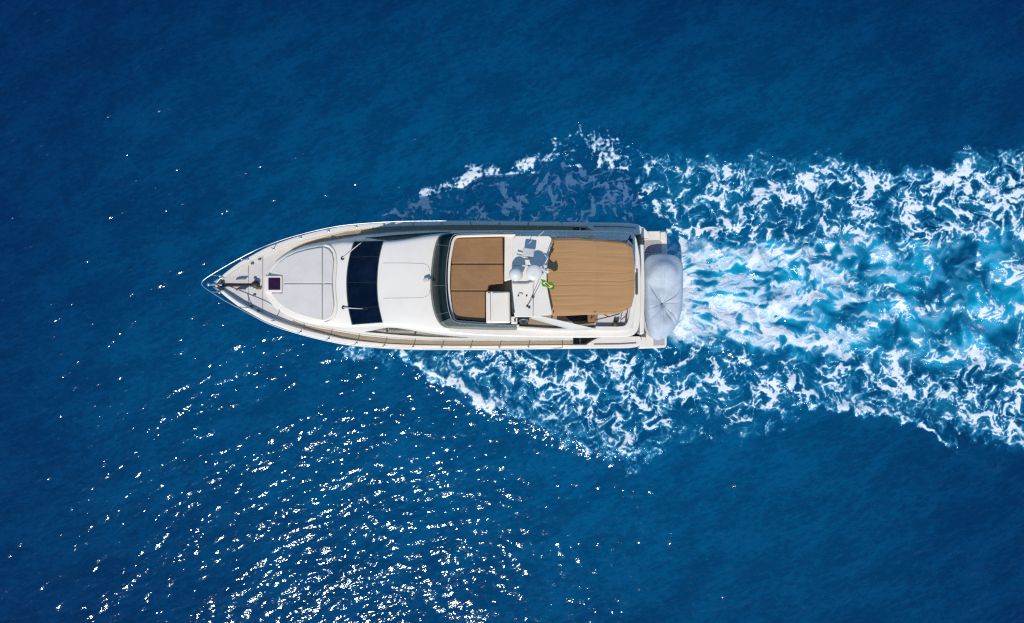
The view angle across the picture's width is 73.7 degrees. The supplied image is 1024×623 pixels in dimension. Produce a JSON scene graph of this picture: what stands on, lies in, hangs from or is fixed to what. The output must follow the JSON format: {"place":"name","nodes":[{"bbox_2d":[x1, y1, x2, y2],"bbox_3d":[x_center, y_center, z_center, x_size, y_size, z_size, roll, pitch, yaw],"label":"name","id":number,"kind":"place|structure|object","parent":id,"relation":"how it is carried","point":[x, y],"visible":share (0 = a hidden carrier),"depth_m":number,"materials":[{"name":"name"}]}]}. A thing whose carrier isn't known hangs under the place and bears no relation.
{"place":"outdoors","nodes":[
{"label":"outdoors","id":0,"kind":"place"},
{"bbox_2d":[0,0,1023,622],"bbox_3d":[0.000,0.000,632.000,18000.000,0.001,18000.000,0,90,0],"label":"deep water","id":1,"kind":"structure","parent":0,"point":[180,442],"depth_m":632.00,"materials":[{"name":"blue liquid"}]},
{"bbox_2d":[665,222,995,445],"bbox_3d":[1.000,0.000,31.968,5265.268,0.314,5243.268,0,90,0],"label":"sea","id":2,"kind":"structure","parent":0,"point":[957,272],"depth_m":32.04,"materials":[{"name":"liquid"}]},
{"bbox_2d":[201,220,666,349],"bbox_3d":[-2.917,-1.140,28.864,20.185,8.338,5.717,0,90,0],"label":"motor yacht","id":3,"kind":"object","parent":2,"relation":"on","point":[444,285],"visible":0.99,"depth_m":28.16,"materials":[{"name":"white plastic"}]},
{"bbox_2d":[366,231,457,239],"bbox_3d":[-4.088,-3.208,28.940,4.501,0.925,0.305,-4,90,0],"label":"side window","id":4,"kind":"structure","parent":3,"relation":"in","point":[402,236],"depth_m":28.96,"materials":[{"name":"black glass"}]},
{"bbox_2d":[369,328,466,337],"bbox_3d":[-4.088,0.916,28.940,4.501,0.925,0.305,4,90,0],"label":"side window","id":5,"kind":"structure","parent":3,"relation":"in","point":[394,331],"depth_m":28.93,"materials":[{"name":"grey glass"}]},
{"bbox_2d":[541,279,553,289],"bbox_3d":[1.292,-0.986,25.072,0.589,0.251,0.282,14,90,0],"label":"flag","id":6,"kind":"object","parent":3,"relation":"attached to","point":[545,283],"visible":1,"depth_m":25.06,"materials":[{"name":"yellow fabric"}]},
{"bbox_2d":[644,254,682,339],"bbox_3d":[6.800,-0.660,30.770,1.951,1.336,3.900,0,90,0],"label":"tender","id":7,"kind":"object","parent":3,"relation":"on","point":[663,276],"visible":0.91,"depth_m":30.41,"materials":[{"name":"white fabric"}]},
{"bbox_2d":[342,124,1023,473],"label":"wake","id":8,"kind":"object","parent":2,"relation":"on","point":[802,292],"visible":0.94,"depth_m":31.99,"materials":[{"name":"liquid"}]}
]}

